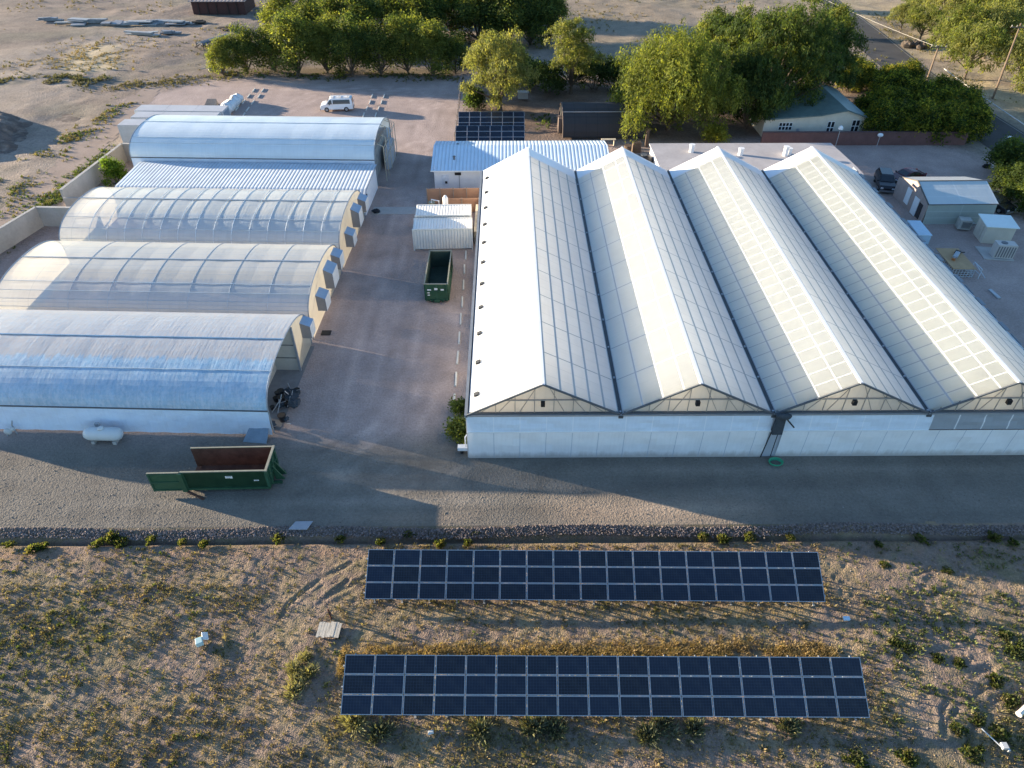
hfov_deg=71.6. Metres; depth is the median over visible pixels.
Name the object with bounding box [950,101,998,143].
hedge shrub
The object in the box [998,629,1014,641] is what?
field bush
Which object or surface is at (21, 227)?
block wall
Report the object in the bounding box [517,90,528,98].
planter
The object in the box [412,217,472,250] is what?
storage container
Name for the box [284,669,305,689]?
pale brush
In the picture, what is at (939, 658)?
field bush
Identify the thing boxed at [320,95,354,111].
van
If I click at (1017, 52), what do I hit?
mesquite tree
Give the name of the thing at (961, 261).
work table
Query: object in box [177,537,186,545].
border weed
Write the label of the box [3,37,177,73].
dry grass
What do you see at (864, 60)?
hedge shrub
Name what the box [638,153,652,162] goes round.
stock tank
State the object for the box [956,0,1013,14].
mesquite tree
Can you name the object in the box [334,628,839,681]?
dry straw
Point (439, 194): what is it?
plywood fence
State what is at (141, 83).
verge weeds
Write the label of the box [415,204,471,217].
storage container
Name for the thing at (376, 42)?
windbreak tree
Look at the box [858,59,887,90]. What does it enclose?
hedge shrub
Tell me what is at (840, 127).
yard lamp
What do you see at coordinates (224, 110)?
storage trailer
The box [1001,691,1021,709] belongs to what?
field bush
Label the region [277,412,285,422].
nursery pot
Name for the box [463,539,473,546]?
border weed
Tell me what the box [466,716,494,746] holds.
sage clump
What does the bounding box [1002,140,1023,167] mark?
edge shrub
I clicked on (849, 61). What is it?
shade tree
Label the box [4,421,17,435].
gas meter
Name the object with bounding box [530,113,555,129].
verge weeds
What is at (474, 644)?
loose stones
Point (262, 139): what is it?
hoop house
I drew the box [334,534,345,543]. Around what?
border weed
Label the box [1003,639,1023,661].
field bush
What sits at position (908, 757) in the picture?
field bush
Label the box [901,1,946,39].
mesquite tree
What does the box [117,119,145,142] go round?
storage trailer
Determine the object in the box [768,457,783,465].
hose coil
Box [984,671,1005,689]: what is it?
field bush
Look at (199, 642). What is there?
well box
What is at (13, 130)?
soil bank
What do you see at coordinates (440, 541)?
border weed
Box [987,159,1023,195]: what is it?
edge shrub
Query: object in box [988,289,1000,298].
metal plank
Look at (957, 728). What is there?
field bush
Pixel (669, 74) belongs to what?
willow
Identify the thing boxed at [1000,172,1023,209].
edge shrub
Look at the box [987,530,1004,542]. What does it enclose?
border weed
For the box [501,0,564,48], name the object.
windbreak tree
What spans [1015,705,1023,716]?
white pipe
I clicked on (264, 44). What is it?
windbreak tree
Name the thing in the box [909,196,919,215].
door
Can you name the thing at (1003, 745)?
sprinkler pipe
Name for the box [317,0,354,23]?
windbreak tree
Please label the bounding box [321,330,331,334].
drain cover
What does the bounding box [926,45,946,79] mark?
power pole
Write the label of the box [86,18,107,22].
scrap pile
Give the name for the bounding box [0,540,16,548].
border weed
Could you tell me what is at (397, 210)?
concrete strip
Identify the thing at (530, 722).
sage clump
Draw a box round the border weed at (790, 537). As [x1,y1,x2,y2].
[785,533,795,540]
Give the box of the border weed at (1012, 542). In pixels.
[1007,536,1019,547]
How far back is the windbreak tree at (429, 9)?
133.56 m
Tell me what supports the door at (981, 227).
in the utility shed at (990, 228)
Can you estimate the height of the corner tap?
1.740 m
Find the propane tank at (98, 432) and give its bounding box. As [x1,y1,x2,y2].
[83,422,123,444]
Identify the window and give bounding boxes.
[778,123,792,129]
[826,121,834,130]
[850,120,860,130]
[914,202,922,218]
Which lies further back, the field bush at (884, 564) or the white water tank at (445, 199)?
the white water tank at (445, 199)
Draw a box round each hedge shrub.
[834,64,869,93]
[853,83,900,113]
[854,54,876,68]
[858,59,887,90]
[858,96,905,131]
[866,63,915,93]
[878,96,927,137]
[879,61,909,78]
[902,57,929,82]
[907,73,947,104]
[909,92,956,145]
[926,72,958,90]
[933,81,968,105]
[933,95,974,146]
[946,74,976,90]
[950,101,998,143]
[954,82,990,109]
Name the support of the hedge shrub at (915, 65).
on the ground at (36, 102)
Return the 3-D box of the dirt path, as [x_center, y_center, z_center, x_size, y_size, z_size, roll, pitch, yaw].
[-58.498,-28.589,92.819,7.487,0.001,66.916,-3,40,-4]
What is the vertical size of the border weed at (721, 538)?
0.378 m
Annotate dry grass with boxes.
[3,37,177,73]
[195,68,466,82]
[865,10,1016,102]
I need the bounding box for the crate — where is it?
[631,141,641,152]
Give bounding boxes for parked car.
[873,167,896,192]
[893,167,926,183]
[993,192,1017,213]
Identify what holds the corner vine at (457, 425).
on the gravel yard at (382, 369)
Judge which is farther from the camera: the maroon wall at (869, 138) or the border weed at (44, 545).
the maroon wall at (869, 138)
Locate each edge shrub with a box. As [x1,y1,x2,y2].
[981,131,1023,172]
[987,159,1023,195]
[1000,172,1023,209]
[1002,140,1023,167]
[1011,179,1023,215]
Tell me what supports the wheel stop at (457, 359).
on the gravel yard at (382, 369)
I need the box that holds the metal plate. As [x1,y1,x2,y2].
[288,521,312,529]
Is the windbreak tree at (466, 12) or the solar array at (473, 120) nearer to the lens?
the solar array at (473, 120)
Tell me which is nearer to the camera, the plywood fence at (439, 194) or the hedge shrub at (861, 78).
the plywood fence at (439, 194)
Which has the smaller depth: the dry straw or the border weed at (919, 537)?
the dry straw
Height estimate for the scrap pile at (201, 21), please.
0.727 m
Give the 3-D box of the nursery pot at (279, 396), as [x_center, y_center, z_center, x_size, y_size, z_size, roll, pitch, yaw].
[-18.233,1.210,56.169,0.654,0.616,0.688,-16,42,-18]
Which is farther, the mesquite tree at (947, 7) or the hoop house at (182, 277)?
the mesquite tree at (947, 7)
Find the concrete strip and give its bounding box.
[372,207,416,213]
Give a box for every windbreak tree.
[203,32,238,75]
[221,20,261,77]
[245,24,286,71]
[253,0,294,40]
[264,3,319,75]
[278,0,327,26]
[300,10,349,72]
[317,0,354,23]
[320,8,369,80]
[336,0,388,33]
[354,15,402,75]
[372,0,410,30]
[377,7,430,72]
[394,0,452,34]
[401,17,457,76]
[432,0,477,34]
[439,28,470,73]
[444,0,497,43]
[468,0,538,43]
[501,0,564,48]
[524,0,573,40]
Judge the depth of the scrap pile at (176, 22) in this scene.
149.95 m
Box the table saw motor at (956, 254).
[951,250,964,260]
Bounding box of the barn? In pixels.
[188,0,254,14]
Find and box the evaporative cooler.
[955,216,974,229]
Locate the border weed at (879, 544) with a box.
[873,540,883,547]
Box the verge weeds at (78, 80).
[0,67,118,91]
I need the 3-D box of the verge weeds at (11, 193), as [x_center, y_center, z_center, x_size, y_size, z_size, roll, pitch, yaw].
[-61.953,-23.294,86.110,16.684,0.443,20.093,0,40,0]
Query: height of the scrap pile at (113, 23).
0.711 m
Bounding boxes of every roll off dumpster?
[146,445,286,499]
[423,250,452,302]
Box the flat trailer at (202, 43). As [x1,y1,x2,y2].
[195,33,231,49]
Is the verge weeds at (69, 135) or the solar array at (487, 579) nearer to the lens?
the solar array at (487, 579)
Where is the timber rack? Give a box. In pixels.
[474,204,477,243]
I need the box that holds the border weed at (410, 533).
[402,530,417,537]
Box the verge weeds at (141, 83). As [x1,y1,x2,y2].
[85,74,212,92]
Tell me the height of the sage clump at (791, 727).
0.807 m
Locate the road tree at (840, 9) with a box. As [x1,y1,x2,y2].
[825,1,851,30]
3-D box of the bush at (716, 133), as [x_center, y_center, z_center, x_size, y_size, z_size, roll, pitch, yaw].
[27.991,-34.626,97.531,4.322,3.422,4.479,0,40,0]
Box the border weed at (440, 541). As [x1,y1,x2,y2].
[434,537,446,548]
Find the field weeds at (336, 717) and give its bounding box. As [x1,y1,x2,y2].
[0,539,1023,767]
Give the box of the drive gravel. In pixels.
[0,435,1023,525]
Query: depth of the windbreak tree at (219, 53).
119.62 m
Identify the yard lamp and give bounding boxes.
[835,126,842,146]
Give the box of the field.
[0,521,1023,767]
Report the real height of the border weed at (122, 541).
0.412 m
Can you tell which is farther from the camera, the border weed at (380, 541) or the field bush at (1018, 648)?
the border weed at (380, 541)
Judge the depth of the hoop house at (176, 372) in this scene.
53.37 m
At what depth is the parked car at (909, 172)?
88.09 m
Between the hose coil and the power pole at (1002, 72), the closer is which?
the hose coil
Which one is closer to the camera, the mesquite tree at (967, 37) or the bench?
the bench
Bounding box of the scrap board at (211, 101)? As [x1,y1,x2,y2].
[205,99,218,104]
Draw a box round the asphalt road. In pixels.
[821,0,1023,149]
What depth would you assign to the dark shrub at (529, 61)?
115.26 m
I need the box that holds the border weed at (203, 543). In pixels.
[198,539,209,548]
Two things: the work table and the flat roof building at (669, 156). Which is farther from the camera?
the flat roof building at (669, 156)
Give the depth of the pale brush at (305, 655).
39.85 m
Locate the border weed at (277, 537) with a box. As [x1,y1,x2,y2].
[270,530,285,545]
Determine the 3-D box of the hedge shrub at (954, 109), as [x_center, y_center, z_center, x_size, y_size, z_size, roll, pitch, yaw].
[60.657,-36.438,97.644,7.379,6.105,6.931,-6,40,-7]
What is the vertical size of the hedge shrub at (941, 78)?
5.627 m
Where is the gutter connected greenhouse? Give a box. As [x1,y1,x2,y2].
[464,146,1023,457]
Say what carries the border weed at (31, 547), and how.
on the field
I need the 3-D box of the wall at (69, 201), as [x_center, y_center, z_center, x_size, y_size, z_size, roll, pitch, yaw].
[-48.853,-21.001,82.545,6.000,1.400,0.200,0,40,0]
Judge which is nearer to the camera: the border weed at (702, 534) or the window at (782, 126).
the border weed at (702, 534)
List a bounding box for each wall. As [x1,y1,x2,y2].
[0,206,69,253]
[59,143,131,204]
[63,197,79,206]
[760,131,967,144]
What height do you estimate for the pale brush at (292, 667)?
0.595 m
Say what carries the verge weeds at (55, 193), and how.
on the ground at (36, 102)
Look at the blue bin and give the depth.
75.65 m
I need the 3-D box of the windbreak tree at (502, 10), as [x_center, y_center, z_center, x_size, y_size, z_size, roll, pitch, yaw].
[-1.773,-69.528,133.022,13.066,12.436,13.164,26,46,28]
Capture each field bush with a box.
[841,748,870,767]
[878,561,891,568]
[887,637,900,646]
[893,746,919,767]
[898,640,916,654]
[929,650,944,664]
[941,565,954,574]
[948,722,970,738]
[952,656,967,668]
[956,740,985,765]
[967,712,986,728]
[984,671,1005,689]
[988,722,1012,743]
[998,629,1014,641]
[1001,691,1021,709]
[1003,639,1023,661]
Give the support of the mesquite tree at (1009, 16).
on the ground at (36, 102)
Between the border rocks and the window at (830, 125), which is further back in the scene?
the window at (830, 125)
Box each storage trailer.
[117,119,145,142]
[130,111,220,118]
[134,105,230,115]
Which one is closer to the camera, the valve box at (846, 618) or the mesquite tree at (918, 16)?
the valve box at (846, 618)
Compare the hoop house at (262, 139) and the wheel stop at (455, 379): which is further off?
the hoop house at (262, 139)
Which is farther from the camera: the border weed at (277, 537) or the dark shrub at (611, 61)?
the dark shrub at (611, 61)
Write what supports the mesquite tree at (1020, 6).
on the ground at (36, 102)
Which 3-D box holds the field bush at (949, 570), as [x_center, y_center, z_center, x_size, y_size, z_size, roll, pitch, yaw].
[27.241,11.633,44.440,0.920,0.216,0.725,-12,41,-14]
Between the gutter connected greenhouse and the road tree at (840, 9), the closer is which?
the gutter connected greenhouse
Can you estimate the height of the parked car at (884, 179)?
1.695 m
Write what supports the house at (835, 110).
on the ground at (36, 102)
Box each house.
[0,240,344,339]
[0,309,315,434]
[59,186,368,269]
[129,114,397,183]
[556,102,645,137]
[742,81,867,136]
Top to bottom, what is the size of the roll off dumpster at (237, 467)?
2.020 m
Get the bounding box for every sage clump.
[361,715,399,747]
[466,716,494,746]
[517,713,549,739]
[536,716,569,744]
[634,718,669,752]
[650,717,683,744]
[678,717,712,744]
[774,717,806,742]
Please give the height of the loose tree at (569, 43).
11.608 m
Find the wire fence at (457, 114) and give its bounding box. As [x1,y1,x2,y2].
[454,75,461,140]
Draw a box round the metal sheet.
[243,428,268,443]
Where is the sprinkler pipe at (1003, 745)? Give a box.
[982,728,1010,751]
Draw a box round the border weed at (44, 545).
[38,541,49,550]
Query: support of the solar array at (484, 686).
on the field
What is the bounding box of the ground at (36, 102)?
[0,0,1023,528]
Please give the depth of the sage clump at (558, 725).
36.72 m
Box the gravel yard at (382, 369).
[0,77,1023,527]
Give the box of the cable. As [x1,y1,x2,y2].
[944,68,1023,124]
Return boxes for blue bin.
[907,220,932,243]
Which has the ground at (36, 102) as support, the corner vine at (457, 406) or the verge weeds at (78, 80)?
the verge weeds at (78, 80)
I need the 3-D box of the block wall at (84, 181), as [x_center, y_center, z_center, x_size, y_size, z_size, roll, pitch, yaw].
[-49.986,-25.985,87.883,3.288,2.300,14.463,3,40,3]
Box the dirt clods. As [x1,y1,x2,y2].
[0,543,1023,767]
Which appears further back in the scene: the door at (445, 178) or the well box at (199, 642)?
the door at (445, 178)
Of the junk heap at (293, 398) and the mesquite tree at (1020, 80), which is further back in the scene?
the mesquite tree at (1020, 80)
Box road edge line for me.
[837,0,1022,133]
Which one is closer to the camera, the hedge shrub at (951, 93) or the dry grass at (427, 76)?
the hedge shrub at (951, 93)
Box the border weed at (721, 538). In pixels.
[717,533,732,543]
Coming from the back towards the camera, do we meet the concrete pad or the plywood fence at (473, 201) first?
the plywood fence at (473, 201)
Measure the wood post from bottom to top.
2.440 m
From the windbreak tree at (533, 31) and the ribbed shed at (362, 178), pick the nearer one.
the ribbed shed at (362, 178)
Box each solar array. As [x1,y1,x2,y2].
[339,653,869,720]
[364,548,825,605]
[455,125,524,140]
[458,112,524,127]
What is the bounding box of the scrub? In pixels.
[1,0,888,70]
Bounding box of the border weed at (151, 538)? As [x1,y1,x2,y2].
[145,534,157,546]
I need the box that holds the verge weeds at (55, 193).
[3,144,115,253]
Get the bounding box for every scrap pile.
[36,17,63,20]
[54,17,95,25]
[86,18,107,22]
[100,20,123,25]
[116,20,157,25]
[124,30,160,35]
[146,19,166,24]
[160,30,181,33]
[163,19,197,24]
[191,19,205,23]
[218,25,230,30]
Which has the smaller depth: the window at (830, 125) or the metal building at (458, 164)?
the metal building at (458, 164)
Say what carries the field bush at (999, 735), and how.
on the field
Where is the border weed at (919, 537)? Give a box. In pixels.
[913,532,930,545]
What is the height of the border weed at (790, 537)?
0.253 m
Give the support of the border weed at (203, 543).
on the field
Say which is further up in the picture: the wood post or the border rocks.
the wood post
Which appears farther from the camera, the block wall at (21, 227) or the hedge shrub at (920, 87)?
the hedge shrub at (920, 87)
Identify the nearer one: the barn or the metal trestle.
the metal trestle
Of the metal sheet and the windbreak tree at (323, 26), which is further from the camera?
the windbreak tree at (323, 26)
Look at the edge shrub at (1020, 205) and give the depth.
80.41 m
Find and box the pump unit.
[428,199,438,203]
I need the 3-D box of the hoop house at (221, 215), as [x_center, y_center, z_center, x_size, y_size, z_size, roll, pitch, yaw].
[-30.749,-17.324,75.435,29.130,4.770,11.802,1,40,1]
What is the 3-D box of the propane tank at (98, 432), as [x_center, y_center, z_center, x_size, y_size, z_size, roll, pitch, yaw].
[-30.236,3.629,52.651,2.900,1.420,1.293,1,40,1]
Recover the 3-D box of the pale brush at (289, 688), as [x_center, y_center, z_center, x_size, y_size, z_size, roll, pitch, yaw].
[-11.780,16.521,38.230,1.478,0.652,1.597,0,40,0]
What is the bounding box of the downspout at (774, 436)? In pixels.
[760,412,794,456]
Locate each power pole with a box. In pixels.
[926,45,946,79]
[991,23,1023,98]
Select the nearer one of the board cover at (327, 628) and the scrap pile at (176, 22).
the board cover at (327, 628)
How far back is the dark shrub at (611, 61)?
114.21 m
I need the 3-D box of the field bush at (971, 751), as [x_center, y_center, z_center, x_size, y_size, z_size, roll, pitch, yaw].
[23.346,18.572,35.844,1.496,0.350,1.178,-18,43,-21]
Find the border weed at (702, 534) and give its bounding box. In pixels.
[698,531,708,541]
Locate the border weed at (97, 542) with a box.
[91,536,105,547]
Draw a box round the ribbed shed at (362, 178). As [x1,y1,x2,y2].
[115,162,377,214]
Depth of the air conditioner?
73.33 m
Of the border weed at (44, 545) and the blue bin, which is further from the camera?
the blue bin
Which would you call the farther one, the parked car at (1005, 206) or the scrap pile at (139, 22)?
the scrap pile at (139, 22)
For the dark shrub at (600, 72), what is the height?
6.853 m
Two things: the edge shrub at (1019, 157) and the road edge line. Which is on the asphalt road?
the road edge line
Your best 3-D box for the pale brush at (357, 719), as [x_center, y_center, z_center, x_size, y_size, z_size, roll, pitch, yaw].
[-8.312,17.370,36.953,1.987,0.893,2.170,0,40,0]
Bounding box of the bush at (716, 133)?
[699,118,731,142]
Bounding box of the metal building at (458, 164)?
[430,141,608,188]
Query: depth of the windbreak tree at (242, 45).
119.89 m
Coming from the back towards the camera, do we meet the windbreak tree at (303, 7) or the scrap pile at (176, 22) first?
the scrap pile at (176, 22)
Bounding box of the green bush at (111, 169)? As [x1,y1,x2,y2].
[96,155,128,186]
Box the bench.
[601,138,615,145]
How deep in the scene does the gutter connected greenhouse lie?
55.40 m
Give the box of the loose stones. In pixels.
[0,458,1023,767]
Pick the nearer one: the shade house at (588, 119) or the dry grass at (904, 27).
the shade house at (588, 119)
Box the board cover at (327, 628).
[316,621,341,637]
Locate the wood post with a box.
[645,128,650,146]
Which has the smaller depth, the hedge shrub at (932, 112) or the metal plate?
the metal plate
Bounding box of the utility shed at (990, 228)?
[973,214,1019,243]
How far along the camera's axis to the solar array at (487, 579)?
42.58 m
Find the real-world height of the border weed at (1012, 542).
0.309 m
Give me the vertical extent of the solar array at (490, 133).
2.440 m
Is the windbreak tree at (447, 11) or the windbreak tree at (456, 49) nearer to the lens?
the windbreak tree at (456, 49)
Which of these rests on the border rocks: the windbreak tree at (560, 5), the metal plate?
the metal plate
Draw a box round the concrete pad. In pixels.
[975,246,1013,260]
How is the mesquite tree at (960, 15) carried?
on the ground at (36, 102)
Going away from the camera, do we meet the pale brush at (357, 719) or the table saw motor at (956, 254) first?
the pale brush at (357, 719)
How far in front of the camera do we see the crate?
95.49 m
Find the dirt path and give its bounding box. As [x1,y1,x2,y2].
[0,86,159,255]
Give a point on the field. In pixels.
(352, 549)
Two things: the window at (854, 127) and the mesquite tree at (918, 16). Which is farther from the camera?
the mesquite tree at (918, 16)
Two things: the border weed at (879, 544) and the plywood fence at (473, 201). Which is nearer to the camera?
the border weed at (879, 544)
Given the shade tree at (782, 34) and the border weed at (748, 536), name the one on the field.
the border weed at (748, 536)
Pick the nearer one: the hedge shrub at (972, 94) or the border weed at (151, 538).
the border weed at (151, 538)
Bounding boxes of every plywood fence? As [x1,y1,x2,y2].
[426,187,478,203]
[448,198,477,211]
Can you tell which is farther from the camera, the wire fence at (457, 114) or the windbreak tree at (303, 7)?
the windbreak tree at (303, 7)
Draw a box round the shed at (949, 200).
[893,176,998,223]
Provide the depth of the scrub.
147.43 m
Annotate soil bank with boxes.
[0,111,79,154]
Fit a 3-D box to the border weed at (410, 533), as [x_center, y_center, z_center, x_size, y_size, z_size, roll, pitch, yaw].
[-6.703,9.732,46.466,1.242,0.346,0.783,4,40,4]
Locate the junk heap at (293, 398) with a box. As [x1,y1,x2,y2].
[270,383,300,427]
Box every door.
[146,472,182,491]
[423,283,447,302]
[441,175,449,187]
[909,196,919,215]
[975,222,984,239]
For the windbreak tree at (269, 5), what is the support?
on the ground at (36, 102)
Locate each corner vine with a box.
[441,413,466,443]
[447,395,465,418]
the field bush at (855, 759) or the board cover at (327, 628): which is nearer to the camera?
the field bush at (855, 759)
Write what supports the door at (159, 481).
in the roll off dumpster at (237, 467)
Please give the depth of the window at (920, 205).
80.29 m
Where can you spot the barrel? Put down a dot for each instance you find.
(628, 146)
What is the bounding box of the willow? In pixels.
[606,18,749,149]
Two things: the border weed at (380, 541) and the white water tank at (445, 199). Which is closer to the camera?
the border weed at (380, 541)
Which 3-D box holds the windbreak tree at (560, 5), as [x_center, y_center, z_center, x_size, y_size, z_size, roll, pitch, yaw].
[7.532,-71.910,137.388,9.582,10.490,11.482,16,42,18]
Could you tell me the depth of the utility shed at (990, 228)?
75.96 m
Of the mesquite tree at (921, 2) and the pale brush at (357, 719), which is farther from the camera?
the mesquite tree at (921, 2)
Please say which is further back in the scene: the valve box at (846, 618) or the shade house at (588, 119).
the shade house at (588, 119)
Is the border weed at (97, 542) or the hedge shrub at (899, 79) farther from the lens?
the hedge shrub at (899, 79)
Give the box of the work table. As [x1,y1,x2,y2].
[935,248,976,277]
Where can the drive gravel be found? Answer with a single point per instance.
(499, 491)
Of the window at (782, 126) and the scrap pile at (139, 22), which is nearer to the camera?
the window at (782, 126)
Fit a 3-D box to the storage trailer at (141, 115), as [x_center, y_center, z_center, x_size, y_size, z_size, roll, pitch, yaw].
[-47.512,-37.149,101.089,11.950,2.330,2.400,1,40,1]
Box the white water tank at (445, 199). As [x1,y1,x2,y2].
[443,195,447,203]
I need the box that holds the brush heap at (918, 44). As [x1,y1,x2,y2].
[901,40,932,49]
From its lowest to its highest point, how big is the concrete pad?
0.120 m
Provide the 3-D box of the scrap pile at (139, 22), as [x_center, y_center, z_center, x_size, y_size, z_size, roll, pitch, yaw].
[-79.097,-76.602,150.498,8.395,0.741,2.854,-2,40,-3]
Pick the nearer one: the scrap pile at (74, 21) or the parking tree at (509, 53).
the parking tree at (509, 53)
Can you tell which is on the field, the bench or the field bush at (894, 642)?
the field bush at (894, 642)
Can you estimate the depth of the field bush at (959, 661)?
39.62 m
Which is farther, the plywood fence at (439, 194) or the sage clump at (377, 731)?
the plywood fence at (439, 194)
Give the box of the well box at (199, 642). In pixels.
[195,632,208,647]
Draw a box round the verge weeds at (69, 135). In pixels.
[17,94,142,161]
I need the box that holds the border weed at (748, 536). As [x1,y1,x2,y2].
[744,531,756,543]
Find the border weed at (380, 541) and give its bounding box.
[375,537,385,546]
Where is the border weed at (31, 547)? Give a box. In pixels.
[23,542,40,554]
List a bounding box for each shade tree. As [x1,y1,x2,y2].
[694,0,759,70]
[713,0,848,106]
[713,50,793,128]
[784,5,869,91]
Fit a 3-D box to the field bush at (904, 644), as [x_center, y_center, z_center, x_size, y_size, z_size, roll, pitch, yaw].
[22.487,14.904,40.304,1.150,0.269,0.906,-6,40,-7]
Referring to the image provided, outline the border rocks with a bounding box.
[0,522,1023,540]
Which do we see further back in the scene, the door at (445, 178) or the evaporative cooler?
the door at (445, 178)
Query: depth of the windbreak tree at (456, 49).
120.35 m
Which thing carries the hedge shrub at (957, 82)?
on the ground at (36, 102)
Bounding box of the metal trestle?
[970,262,984,278]
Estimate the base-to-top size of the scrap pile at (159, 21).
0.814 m
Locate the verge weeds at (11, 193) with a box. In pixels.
[0,160,62,217]
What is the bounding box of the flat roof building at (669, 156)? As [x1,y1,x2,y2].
[649,143,863,175]
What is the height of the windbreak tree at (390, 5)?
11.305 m
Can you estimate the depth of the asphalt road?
132.43 m
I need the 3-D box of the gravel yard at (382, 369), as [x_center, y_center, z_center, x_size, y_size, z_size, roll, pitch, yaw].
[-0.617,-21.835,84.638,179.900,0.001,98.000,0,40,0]
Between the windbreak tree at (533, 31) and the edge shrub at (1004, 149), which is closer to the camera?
the edge shrub at (1004, 149)
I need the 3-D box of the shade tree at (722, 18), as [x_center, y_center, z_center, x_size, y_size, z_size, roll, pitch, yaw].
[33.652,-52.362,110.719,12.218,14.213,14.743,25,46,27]
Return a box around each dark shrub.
[462,83,488,110]
[518,47,541,86]
[527,56,569,94]
[573,45,616,89]
[599,54,629,92]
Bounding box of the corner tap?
[458,434,466,453]
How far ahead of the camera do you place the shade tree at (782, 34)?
98.38 m
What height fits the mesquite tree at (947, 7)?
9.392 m
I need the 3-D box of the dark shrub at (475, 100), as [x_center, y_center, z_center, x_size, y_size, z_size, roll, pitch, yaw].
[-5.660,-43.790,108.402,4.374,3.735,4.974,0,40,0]
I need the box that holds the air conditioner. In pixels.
[989,240,1018,258]
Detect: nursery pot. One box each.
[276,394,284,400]
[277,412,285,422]
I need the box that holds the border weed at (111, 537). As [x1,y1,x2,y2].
[99,528,119,543]
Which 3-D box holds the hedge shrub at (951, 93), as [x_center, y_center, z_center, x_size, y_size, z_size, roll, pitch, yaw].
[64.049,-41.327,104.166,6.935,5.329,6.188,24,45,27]
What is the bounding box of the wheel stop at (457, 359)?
[456,351,458,364]
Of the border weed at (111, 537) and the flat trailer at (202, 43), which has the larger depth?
the flat trailer at (202, 43)
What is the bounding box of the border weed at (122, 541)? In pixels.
[110,536,129,547]
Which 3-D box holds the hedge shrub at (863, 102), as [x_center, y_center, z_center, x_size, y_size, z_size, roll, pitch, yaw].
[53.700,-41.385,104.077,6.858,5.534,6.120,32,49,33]
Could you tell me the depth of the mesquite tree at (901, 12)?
142.85 m
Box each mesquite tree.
[886,0,922,32]
[900,0,937,7]
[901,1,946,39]
[922,0,977,28]
[926,1,992,59]
[935,18,1017,79]
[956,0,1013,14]
[971,0,1023,58]
[985,0,1023,35]
[992,28,1023,85]
[1007,61,1023,93]
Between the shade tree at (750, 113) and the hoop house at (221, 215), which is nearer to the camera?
the hoop house at (221, 215)
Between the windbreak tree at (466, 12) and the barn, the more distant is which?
the barn
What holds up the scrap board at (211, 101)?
on the gravel yard at (382, 369)
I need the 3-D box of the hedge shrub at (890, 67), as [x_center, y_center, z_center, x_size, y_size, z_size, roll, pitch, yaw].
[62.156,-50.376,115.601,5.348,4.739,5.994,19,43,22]
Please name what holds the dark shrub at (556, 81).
on the ground at (36, 102)
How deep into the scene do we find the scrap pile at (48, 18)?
152.45 m
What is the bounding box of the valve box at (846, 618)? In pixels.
[843,616,850,620]
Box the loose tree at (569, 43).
[540,16,608,94]
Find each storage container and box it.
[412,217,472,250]
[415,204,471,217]
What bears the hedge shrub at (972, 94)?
on the ground at (36, 102)
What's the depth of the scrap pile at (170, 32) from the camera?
144.12 m
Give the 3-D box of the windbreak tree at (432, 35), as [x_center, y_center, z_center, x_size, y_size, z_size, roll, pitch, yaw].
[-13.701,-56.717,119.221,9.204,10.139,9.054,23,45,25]
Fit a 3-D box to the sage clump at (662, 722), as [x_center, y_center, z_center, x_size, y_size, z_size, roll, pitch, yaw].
[7.963,17.646,36.731,1.804,0.738,2.051,0,40,0]
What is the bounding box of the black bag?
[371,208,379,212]
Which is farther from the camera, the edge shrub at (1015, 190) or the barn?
the barn
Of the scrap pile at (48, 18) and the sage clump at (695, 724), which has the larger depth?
the scrap pile at (48, 18)
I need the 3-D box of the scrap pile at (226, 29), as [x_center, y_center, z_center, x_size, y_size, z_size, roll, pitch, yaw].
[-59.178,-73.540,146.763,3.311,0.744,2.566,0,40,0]
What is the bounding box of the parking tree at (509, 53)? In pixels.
[457,25,541,111]
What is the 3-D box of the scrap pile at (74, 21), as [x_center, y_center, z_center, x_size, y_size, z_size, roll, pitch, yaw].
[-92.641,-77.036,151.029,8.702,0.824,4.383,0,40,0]
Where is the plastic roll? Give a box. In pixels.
[220,93,243,113]
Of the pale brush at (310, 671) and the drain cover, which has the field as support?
the pale brush at (310, 671)
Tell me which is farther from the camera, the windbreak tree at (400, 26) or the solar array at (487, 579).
the windbreak tree at (400, 26)
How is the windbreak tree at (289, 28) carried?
on the ground at (36, 102)
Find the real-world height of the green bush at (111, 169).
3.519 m
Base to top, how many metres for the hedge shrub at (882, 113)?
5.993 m
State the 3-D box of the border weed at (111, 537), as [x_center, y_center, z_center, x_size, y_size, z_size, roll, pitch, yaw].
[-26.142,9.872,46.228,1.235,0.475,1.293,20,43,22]
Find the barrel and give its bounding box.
[624,144,631,150]
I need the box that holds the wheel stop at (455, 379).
[455,372,456,386]
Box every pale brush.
[279,654,303,677]
[281,676,306,704]
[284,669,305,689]
[296,650,313,664]
[300,660,319,682]
[335,710,369,737]
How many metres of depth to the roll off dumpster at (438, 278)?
69.98 m
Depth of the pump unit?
81.47 m
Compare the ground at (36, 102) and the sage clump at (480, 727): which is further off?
the ground at (36, 102)

